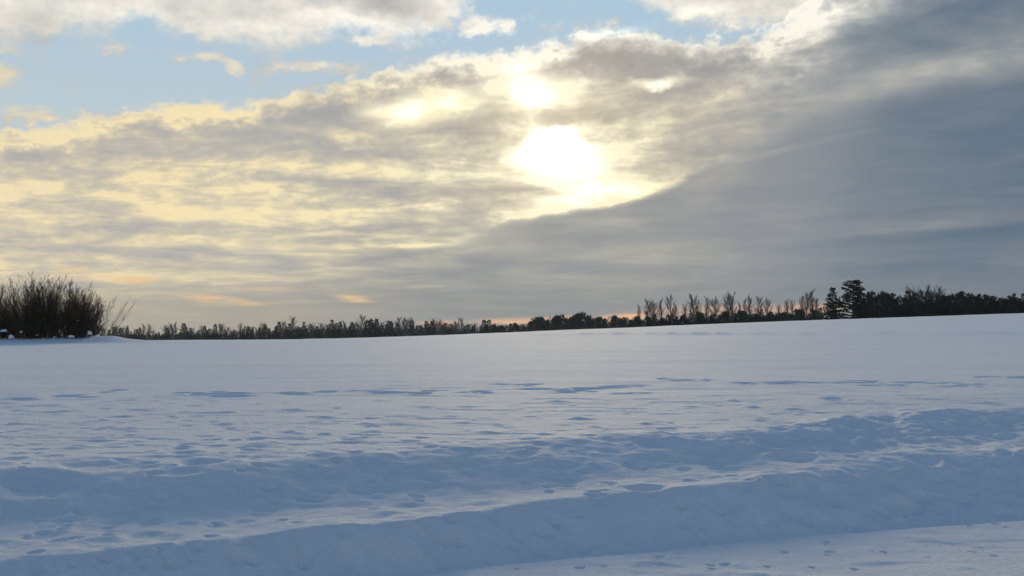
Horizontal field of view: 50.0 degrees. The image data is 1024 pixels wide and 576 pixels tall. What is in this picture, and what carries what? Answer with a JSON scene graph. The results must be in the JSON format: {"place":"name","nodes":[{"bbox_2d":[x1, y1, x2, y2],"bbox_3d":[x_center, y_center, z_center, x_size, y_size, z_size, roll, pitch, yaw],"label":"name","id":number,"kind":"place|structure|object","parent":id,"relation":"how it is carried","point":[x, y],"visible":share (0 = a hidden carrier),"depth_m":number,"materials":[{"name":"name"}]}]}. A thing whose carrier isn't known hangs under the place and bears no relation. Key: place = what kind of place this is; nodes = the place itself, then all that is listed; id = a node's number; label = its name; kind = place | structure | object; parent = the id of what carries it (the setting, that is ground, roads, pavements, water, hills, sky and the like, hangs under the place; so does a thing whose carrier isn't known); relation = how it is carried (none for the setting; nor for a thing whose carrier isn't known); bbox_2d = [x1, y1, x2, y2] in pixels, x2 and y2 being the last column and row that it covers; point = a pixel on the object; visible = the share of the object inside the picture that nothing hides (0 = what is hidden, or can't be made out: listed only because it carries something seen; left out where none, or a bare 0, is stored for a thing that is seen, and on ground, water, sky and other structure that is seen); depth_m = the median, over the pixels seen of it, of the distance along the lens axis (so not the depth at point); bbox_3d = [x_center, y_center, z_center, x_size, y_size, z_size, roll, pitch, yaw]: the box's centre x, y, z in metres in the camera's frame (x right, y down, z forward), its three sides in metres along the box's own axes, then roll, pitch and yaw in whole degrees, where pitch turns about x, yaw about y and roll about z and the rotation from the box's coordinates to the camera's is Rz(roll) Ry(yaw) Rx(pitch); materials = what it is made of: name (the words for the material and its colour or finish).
{"place":"outdoors","nodes":[
{"label":"outdoors","id":0,"kind":"place"},
{"bbox_2d":[0,313,1023,575],"bbox_3d":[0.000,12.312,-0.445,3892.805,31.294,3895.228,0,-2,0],"label":"snow ground","id":1,"kind":"structure","parent":0,"point":[866,447],"depth_m":11.43,"materials":[{"name":"white snow"}]},
{"bbox_2d":[0,271,135,339],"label":"willow thicket","id":2,"kind":"object","parent":1,"relation":"on","point":[36,319],"visible":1,"depth_m":73.88,"materials":[{"name":"brown plant"}]},
{"bbox_2d":[164,327,171,339],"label":"spruce tree","id":3,"kind":"object","parent":1,"relation":"on","point":[167,336],"visible":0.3,"depth_m":537.52,"materials":[{"name":"green plant"}]},
{"bbox_2d":[169,325,176,339],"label":"birch tree","id":4,"kind":"object","parent":1,"relation":"on","point":[173,332],"visible":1,"depth_m":540.90,"materials":[{"name":"brown plant"}]},
{"bbox_2d":[177,323,186,337],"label":"spruce tree","id":5,"kind":"object","parent":1,"relation":"on","point":[183,326],"visible":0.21,"depth_m":601.79,"materials":[{"name":"green plant"}]},
{"bbox_2d":[185,328,196,339],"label":"spruce tree","id":6,"kind":"object","parent":1,"relation":"on","point":[189,336],"visible":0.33,"depth_m":548.11,"materials":[{"name":"green plant"}]},
{"bbox_2d":[205,328,215,339],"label":"spruce tree","id":7,"kind":"object","parent":1,"relation":"on","point":[209,336],"visible":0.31,"depth_m":539.82,"materials":[{"name":"green plant"}]},
{"bbox_2d":[212,324,220,339],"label":"spruce tree","id":8,"kind":"object","parent":1,"relation":"on","point":[215,334],"visible":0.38,"depth_m":547.87,"materials":[{"name":"green plant"}]},
{"bbox_2d":[218,322,224,337],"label":"birch tree","id":9,"kind":"object","parent":1,"relation":"on","point":[222,329],"visible":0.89,"depth_m":581.79,"materials":[{"name":"brown plant"}]},
{"bbox_2d":[239,329,246,339],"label":"spruce tree","id":10,"kind":"object","parent":1,"relation":"on","point":[242,336],"visible":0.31,"depth_m":546.74,"materials":[{"name":"green plant"}]},
{"bbox_2d":[18,327,477,339],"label":"undergrowth","id":11,"kind":"object","parent":1,"relation":"on","point":[182,336],"visible":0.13,"depth_m":584.14,"materials":[{"name":"black plant"}]},
{"bbox_2d":[277,320,287,338],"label":"birch tree","id":12,"kind":"object","parent":1,"relation":"on","point":[282,330],"visible":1,"depth_m":549.66,"materials":[{"name":"brown plant"}]},
{"bbox_2d":[285,323,294,338],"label":"spruce tree","id":13,"kind":"object","parent":1,"relation":"on","point":[289,334],"visible":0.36,"depth_m":557.09,"materials":[{"name":"green plant"}]},
{"bbox_2d":[287,315,296,336],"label":"birch tree","id":14,"kind":"object","parent":1,"relation":"on","point":[292,325],"visible":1,"depth_m":558.91,"materials":[{"name":"brown plant"}]},
{"bbox_2d":[294,326,301,338],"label":"spruce tree","id":15,"kind":"object","parent":1,"relation":"on","point":[297,335],"visible":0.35,"depth_m":561.94,"materials":[{"name":"green plant"}]},
{"bbox_2d":[312,326,321,338],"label":"spruce tree","id":16,"kind":"object","parent":1,"relation":"on","point":[315,334],"visible":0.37,"depth_m":550.69,"materials":[{"name":"green plant"}]},
{"bbox_2d":[330,323,342,337],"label":"spruce tree","id":17,"kind":"object","parent":1,"relation":"on","point":[336,330],"visible":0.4,"depth_m":565.96,"materials":[{"name":"green plant"}]},
{"bbox_2d":[348,322,355,337],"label":"spruce tree","id":18,"kind":"object","parent":1,"relation":"on","point":[351,327],"visible":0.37,"depth_m":589.46,"materials":[{"name":"green plant"}]},
{"bbox_2d":[354,315,367,337],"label":"birch tree","id":19,"kind":"object","parent":1,"relation":"on","point":[361,327],"visible":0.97,"depth_m":566.75,"materials":[{"name":"brown plant"}]},
{"bbox_2d":[366,319,375,337],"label":"spruce tree","id":20,"kind":"object","parent":1,"relation":"on","point":[371,324],"visible":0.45,"depth_m":575.64,"materials":[{"name":"green plant"}]},
{"bbox_2d":[370,318,382,336],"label":"spruce tree","id":21,"kind":"object","parent":1,"relation":"on","point":[375,326],"visible":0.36,"depth_m":572.16,"materials":[{"name":"green plant"}]},
{"bbox_2d":[387,321,394,336],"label":"spruce tree","id":22,"kind":"object","parent":1,"relation":"on","point":[390,333],"visible":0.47,"depth_m":562.64,"materials":[{"name":"green plant"}]},
{"bbox_2d":[394,316,402,335],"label":"birch tree","id":23,"kind":"object","parent":1,"relation":"on","point":[398,319],"visible":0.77,"depth_m":589.10,"materials":[{"name":"brown plant"}]},
{"bbox_2d":[399,319,406,335],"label":"birch tree","id":24,"kind":"object","parent":1,"relation":"on","point":[403,330],"visible":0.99,"depth_m":559.69,"materials":[{"name":"brown plant"}]},
{"bbox_2d":[405,318,414,335],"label":"birch tree","id":25,"kind":"object","parent":1,"relation":"on","point":[410,328],"visible":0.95,"depth_m":579.92,"materials":[{"name":"brown plant"}]},
{"bbox_2d":[427,320,435,334],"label":"spruce tree","id":26,"kind":"object","parent":1,"relation":"on","point":[432,329],"visible":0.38,"depth_m":584.50,"materials":[{"name":"green plant"}]},
{"bbox_2d":[445,324,455,334],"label":"spruce tree","id":27,"kind":"object","parent":1,"relation":"on","point":[450,331],"visible":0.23,"depth_m":587.38,"materials":[{"name":"green plant"}]},
{"bbox_2d":[456,317,466,333],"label":"birch tree","id":28,"kind":"object","parent":1,"relation":"on","point":[460,319],"visible":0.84,"depth_m":610.40,"materials":[{"name":"brown plant"}]},
{"bbox_2d":[478,320,487,332],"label":"pine tree","id":29,"kind":"object","parent":1,"relation":"on","point":[484,322],"visible":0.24,"depth_m":461.12,"materials":[{"name":"green plant"}]},
{"bbox_2d":[488,324,500,332],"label":"pine tree","id":30,"kind":"object","parent":1,"relation":"on","point":[495,329],"visible":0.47,"depth_m":443.28,"materials":[{"name":"green plant"}]},
{"bbox_2d":[509,323,522,331],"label":"pine tree","id":31,"kind":"object","parent":1,"relation":"on","point":[518,328],"visible":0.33,"depth_m":456.38,"materials":[{"name":"green plant"}]},
{"bbox_2d":[526,317,543,330],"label":"pine tree","id":32,"kind":"object","parent":1,"relation":"on","point":[536,320],"visible":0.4,"depth_m":466.40,"materials":[{"name":"green plant"}]},
{"bbox_2d":[537,320,552,330],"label":"pine tree","id":33,"kind":"object","parent":1,"relation":"on","point":[545,323],"visible":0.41,"depth_m":463.86,"materials":[{"name":"green plant"}]},
{"bbox_2d":[479,321,630,332],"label":"pine undergrowth","id":34,"kind":"object","parent":1,"relation":"on","point":[549,328],"visible":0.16,"depth_m":456.31,"materials":[{"name":"black plant"}]},
{"bbox_2d":[551,314,567,329],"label":"pine tree","id":35,"kind":"object","parent":1,"relation":"on","point":[559,317],"visible":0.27,"depth_m":471.00,"materials":[{"name":"green plant"}]},
{"bbox_2d":[560,318,574,329],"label":"pine tree","id":36,"kind":"object","parent":1,"relation":"on","point":[565,321],"visible":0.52,"depth_m":457.43,"materials":[{"name":"green plant"}]},
{"bbox_2d":[573,313,582,328],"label":"pine tree","id":37,"kind":"object","parent":1,"relation":"on","point":[578,319],"visible":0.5,"depth_m":466.53,"materials":[{"name":"green plant"}]},
{"bbox_2d":[580,315,593,328],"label":"pine tree","id":38,"kind":"object","parent":1,"relation":"on","point":[589,320],"visible":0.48,"depth_m":456.92,"materials":[{"name":"green plant"}]},
{"bbox_2d":[589,316,605,328],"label":"pine tree","id":39,"kind":"object","parent":1,"relation":"on","point":[598,319],"visible":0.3,"depth_m":450.16,"materials":[{"name":"green plant"}]},
{"bbox_2d":[597,318,611,328],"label":"pine tree","id":40,"kind":"object","parent":1,"relation":"on","point":[604,321],"visible":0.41,"depth_m":437.94,"materials":[{"name":"green plant"}]},
{"bbox_2d":[608,315,617,327],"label":"pine tree","id":41,"kind":"object","parent":1,"relation":"on","point":[613,319],"visible":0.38,"depth_m":468.28,"materials":[{"name":"green plant"}]},
{"bbox_2d":[612,318,624,327],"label":"pine tree","id":42,"kind":"object","parent":1,"relation":"on","point":[620,320],"visible":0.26,"depth_m":459.56,"materials":[{"name":"green plant"}]},
{"bbox_2d":[631,319,642,326],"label":"young conifer","id":43,"kind":"object","parent":1,"relation":"on","point":[637,321],"visible":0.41,"depth_m":346.92,"materials":[{"name":"green plant"}]},
{"bbox_2d":[641,316,652,326],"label":"young conifer","id":44,"kind":"object","parent":1,"relation":"on","point":[647,320],"visible":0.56,"depth_m":329.88,"materials":[{"name":"green plant"}]},
{"bbox_2d":[642,298,655,321],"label":"birch tree","id":45,"kind":"object","parent":1,"relation":"on","point":[648,308],"visible":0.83,"depth_m":339.95,"materials":[{"name":"brown plant"}]},
{"bbox_2d":[649,301,659,322],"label":"birch tree","id":46,"kind":"object","parent":1,"relation":"on","point":[653,309],"visible":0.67,"depth_m":346.29,"materials":[{"name":"brown plant"}]},
{"bbox_2d":[650,314,659,326],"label":"young conifer","id":47,"kind":"object","parent":1,"relation":"on","point":[655,323],"visible":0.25,"depth_m":326.44,"materials":[{"name":"green plant"}]},
{"bbox_2d":[657,299,664,317],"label":"birch tree","id":48,"kind":"object","parent":1,"relation":"on","point":[660,309],"visible":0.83,"depth_m":355.47,"materials":[{"name":"brown plant"}]},
{"bbox_2d":[664,295,678,325],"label":"birch tree","id":49,"kind":"object","parent":1,"relation":"on","point":[673,310],"visible":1,"depth_m":329.85,"materials":[{"name":"brown plant"}]},
{"bbox_2d":[678,314,689,324],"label":"young conifer","id":50,"kind":"object","parent":1,"relation":"on","point":[682,318],"visible":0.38,"depth_m":340.06,"materials":[{"name":"green plant"}]},
{"bbox_2d":[685,313,696,324],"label":"young conifer","id":51,"kind":"object","parent":1,"relation":"on","point":[690,321],"visible":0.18,"depth_m":329.12,"materials":[{"name":"green plant"}]},
{"bbox_2d":[686,294,701,324],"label":"birch tree","id":52,"kind":"object","parent":1,"relation":"on","point":[693,310],"visible":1,"depth_m":326.60,"materials":[{"name":"brown plant"}]},
{"bbox_2d":[694,312,706,323],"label":"young conifer","id":53,"kind":"object","parent":1,"relation":"on","point":[701,319],"visible":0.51,"depth_m":331.28,"materials":[{"name":"green plant"}]},
{"bbox_2d":[703,297,710,323],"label":"birch tree","id":54,"kind":"object","parent":1,"relation":"on","point":[707,306],"visible":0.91,"depth_m":338.26,"materials":[{"name":"brown plant"}]},
{"bbox_2d":[709,296,721,323],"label":"birch tree","id":55,"kind":"object","parent":1,"relation":"on","point":[714,315],"visible":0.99,"depth_m":333.93,"materials":[{"name":"brown plant"}]},
{"bbox_2d":[719,311,731,323],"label":"young conifer","id":56,"kind":"object","parent":1,"relation":"on","point":[726,317],"visible":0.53,"depth_m":330.27,"materials":[{"name":"green plant"}]},
{"bbox_2d":[719,294,731,315],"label":"birch tree","id":57,"kind":"object","parent":1,"relation":"on","point":[727,308],"visible":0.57,"depth_m":349.38,"materials":[{"name":"brown plant"}]},
{"bbox_2d":[633,313,823,326],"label":"birch undergrowth","id":58,"kind":"object","parent":1,"relation":"on","point":[709,320],"visible":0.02,"depth_m":345.47,"materials":[{"name":"black plant"}]},
{"bbox_2d":[726,291,739,322],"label":"birch tree","id":59,"kind":"object","parent":1,"relation":"on","point":[730,296],"visible":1,"depth_m":329.18,"materials":[{"name":"brown plant"}]},
{"bbox_2d":[734,310,748,321],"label":"young conifer","id":60,"kind":"object","parent":1,"relation":"on","point":[740,313],"visible":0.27,"depth_m":338.60,"materials":[{"name":"green plant"}]},
{"bbox_2d":[738,313,750,322],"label":"young conifer","id":61,"kind":"object","parent":1,"relation":"on","point":[744,317],"visible":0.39,"depth_m":324.72,"materials":[{"name":"green plant"}]},
{"bbox_2d":[746,295,752,317],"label":"birch tree","id":62,"kind":"object","parent":1,"relation":"on","point":[749,307],"visible":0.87,"depth_m":353.56,"materials":[{"name":"brown plant"}]},
{"bbox_2d":[747,313,760,322],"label":"young conifer","id":63,"kind":"object","parent":1,"relation":"on","point":[754,318],"visible":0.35,"depth_m":320.20,"materials":[{"name":"green plant"}]},
{"bbox_2d":[752,296,762,317],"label":"birch tree","id":64,"kind":"object","parent":1,"relation":"on","point":[760,306],"visible":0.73,"depth_m":334.87,"materials":[{"name":"brown plant"}]},
{"bbox_2d":[758,309,766,321],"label":"young conifer","id":65,"kind":"object","parent":1,"relation":"on","point":[761,319],"visible":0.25,"depth_m":331.51,"materials":[{"name":"green plant"}]},
{"bbox_2d":[761,297,772,319],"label":"birch tree","id":66,"kind":"object","parent":1,"relation":"on","point":[767,303],"visible":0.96,"depth_m":329.35,"materials":[{"name":"brown plant"}]},
{"bbox_2d":[765,311,775,321],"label":"young conifer","id":67,"kind":"object","parent":1,"relation":"on","point":[770,317],"visible":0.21,"depth_m":326.44,"materials":[{"name":"green plant"}]},
{"bbox_2d":[778,312,788,320],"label":"young conifer","id":68,"kind":"object","parent":1,"relation":"on","point":[784,315],"visible":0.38,"depth_m":325.22,"materials":[{"name":"green plant"}]},
{"bbox_2d":[785,314,796,320],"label":"young conifer","id":69,"kind":"object","parent":1,"relation":"on","point":[792,316],"visible":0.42,"depth_m":315.18,"materials":[{"name":"green plant"}]},
{"bbox_2d":[788,301,796,315],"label":"birch tree","id":70,"kind":"object","parent":1,"relation":"on","point":[792,305],"visible":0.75,"depth_m":324.98,"materials":[{"name":"brown plant"}]},
{"bbox_2d":[794,309,804,320],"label":"young conifer","id":71,"kind":"object","parent":1,"relation":"on","point":[800,315],"visible":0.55,"depth_m":319.83,"materials":[{"name":"green plant"}]},
{"bbox_2d":[800,291,810,319],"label":"birch tree","id":72,"kind":"object","parent":1,"relation":"on","point":[807,302],"visible":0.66,"depth_m":334.30,"materials":[{"name":"brown plant"}]},
{"bbox_2d":[806,289,816,311],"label":"birch tree","id":73,"kind":"object","parent":1,"relation":"on","point":[810,296],"visible":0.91,"depth_m":324.69,"materials":[{"name":"brown plant"}]},
{"bbox_2d":[807,308,816,319],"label":"young conifer","id":74,"kind":"object","parent":1,"relation":"on","point":[811,317],"visible":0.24,"depth_m":316.04,"materials":[{"name":"green plant"}]},
{"bbox_2d":[819,287,846,319],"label":"spruce tree","id":75,"kind":"object","parent":1,"relation":"on","point":[832,310],"visible":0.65,"depth_m":239.74,"materials":[{"name":"green plant"}]},
{"bbox_2d":[836,280,867,318],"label":"pine tree","id":76,"kind":"object","parent":1,"relation":"on","point":[855,292],"visible":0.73,"depth_m":243.01,"materials":[{"name":"green plant"}]},
{"bbox_2d":[851,292,863,318],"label":"conifer tree","id":77,"kind":"object","parent":1,"relation":"on","point":[861,304],"visible":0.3,"depth_m":243.59,"materials":[{"name":"green plant"}]},
{"bbox_2d":[860,292,877,318],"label":"conifer tree","id":78,"kind":"object","parent":1,"relation":"on","point":[870,311],"visible":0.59,"depth_m":236.99,"materials":[{"name":"green plant"}]},
{"bbox_2d":[863,291,882,317],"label":"conifer tree","id":79,"kind":"object","parent":1,"relation":"on","point":[873,298],"visible":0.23,"depth_m":246.90,"materials":[{"name":"green plant"}]},
{"bbox_2d":[875,291,890,313],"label":"conifer tree","id":80,"kind":"object","parent":1,"relation":"on","point":[880,295],"visible":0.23,"depth_m":248.92,"materials":[{"name":"green plant"}]},
{"bbox_2d":[875,293,894,317],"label":"conifer tree","id":81,"kind":"object","parent":1,"relation":"on","point":[886,314],"visible":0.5,"depth_m":235.70,"materials":[{"name":"green plant"}]},
{"bbox_2d":[887,292,902,307],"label":"conifer tree","id":82,"kind":"object","parent":1,"relation":"on","point":[891,298],"visible":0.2,"depth_m":248.95,"materials":[{"name":"green plant"}]},
{"bbox_2d":[890,299,899,316],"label":"conifer tree","id":83,"kind":"object","parent":1,"relation":"on","point":[894,307],"visible":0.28,"depth_m":242.55,"materials":[{"name":"green plant"}]},
{"bbox_2d":[894,290,917,316],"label":"conifer tree","id":84,"kind":"object","parent":1,"relation":"on","point":[907,309],"visible":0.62,"depth_m":237.40,"materials":[{"name":"green plant"}]},
{"bbox_2d":[910,293,920,314],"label":"conifer tree","id":85,"kind":"object","parent":1,"relation":"on","point":[914,297],"visible":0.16,"depth_m":240.10,"materials":[{"name":"green plant"}]},
{"bbox_2d":[913,300,929,316],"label":"conifer tree","id":86,"kind":"object","parent":1,"relation":"on","point":[917,313],"visible":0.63,"depth_m":232.72,"materials":[{"name":"green plant"}]},
{"bbox_2d":[905,283,951,305],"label":"bare tree","id":87,"kind":"object","parent":1,"relation":"on","point":[920,296],"visible":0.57,"depth_m":255.65,"materials":[{"name":"brown plant"}]},
{"bbox_2d":[920,291,936,316],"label":"conifer tree","id":88,"kind":"object","parent":1,"relation":"on","point":[929,307],"visible":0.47,"depth_m":235.09,"materials":[{"name":"green plant"}]},
{"bbox_2d":[926,299,941,312],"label":"conifer tree","id":89,"kind":"object","parent":1,"relation":"on","point":[933,302],"visible":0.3,"depth_m":239.84,"materials":[{"name":"green plant"}]},
{"bbox_2d":[862,300,1013,317],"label":"grove undergrowth","id":90,"kind":"object","parent":1,"relation":"on","point":[943,308],"visible":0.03,"depth_m":242.53,"materials":[{"name":"black plant"}]},
{"bbox_2d":[934,294,943,315],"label":"conifer tree","id":91,"kind":"object","parent":1,"relation":"on","point":[938,307],"visible":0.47,"depth_m":239.70,"materials":[{"name":"green plant"}]},
{"bbox_2d":[945,299,955,315],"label":"conifer tree","id":92,"kind":"object","parent":1,"relation":"on","point":[950,312],"visible":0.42,"depth_m":233.56,"materials":[{"name":"green plant"}]},
{"bbox_2d":[940,293,963,315],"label":"conifer tree","id":93,"kind":"object","parent":1,"relation":"on","point":[953,297],"visible":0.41,"depth_m":242.25,"materials":[{"name":"green plant"}]},
{"bbox_2d":[953,294,965,314],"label":"conifer tree","id":94,"kind":"object","parent":1,"relation":"on","point":[958,308],"visible":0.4,"depth_m":236.27,"materials":[{"name":"green plant"}]},
{"bbox_2d":[958,293,979,314],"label":"conifer tree","id":95,"kind":"object","parent":1,"relation":"on","point":[969,299],"visible":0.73,"depth_m":230.42,"materials":[{"name":"green plant"}]},
{"bbox_2d":[971,293,986,314],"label":"conifer tree","id":96,"kind":"object","parent":1,"relation":"on","point":[981,309],"visible":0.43,"depth_m":231.32,"materials":[{"name":"green plant"}]},
{"bbox_2d":[976,294,996,313],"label":"conifer tree","id":97,"kind":"object","parent":1,"relation":"on","point":[988,307],"visible":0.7,"depth_m":231.68,"materials":[{"name":"green plant"}]},
{"bbox_2d":[996,299,1006,313],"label":"conifer tree","id":98,"kind":"object","parent":1,"relation":"on","point":[1001,310],"visible":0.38,"depth_m":225.97,"materials":[{"name":"green plant"}]},
{"bbox_2d":[993,297,1010,313],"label":"conifer tree","id":99,"kind":"object","parent":1,"relation":"on","point":[1000,298],"visible":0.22,"depth_m":236.17,"materials":[{"name":"green plant"}]},
{"bbox_2d":[1000,296,1019,313],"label":"conifer tree","id":100,"kind":"object","parent":1,"relation":"on","point":[1010,300],"visible":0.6,"depth_m":225.66,"materials":[{"name":"green plant"}]},
{"bbox_2d":[1013,297,1023,312],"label":"conifer tree","id":101,"kind":"object","parent":1,"relation":"on","point":[1019,306],"visible":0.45,"depth_m":228.95,"materials":[{"name":"green plant"}]},
{"bbox_2d":[0,0,1023,339],"label":"sky","id":102,"kind":"structure","parent":0,"point":[207,163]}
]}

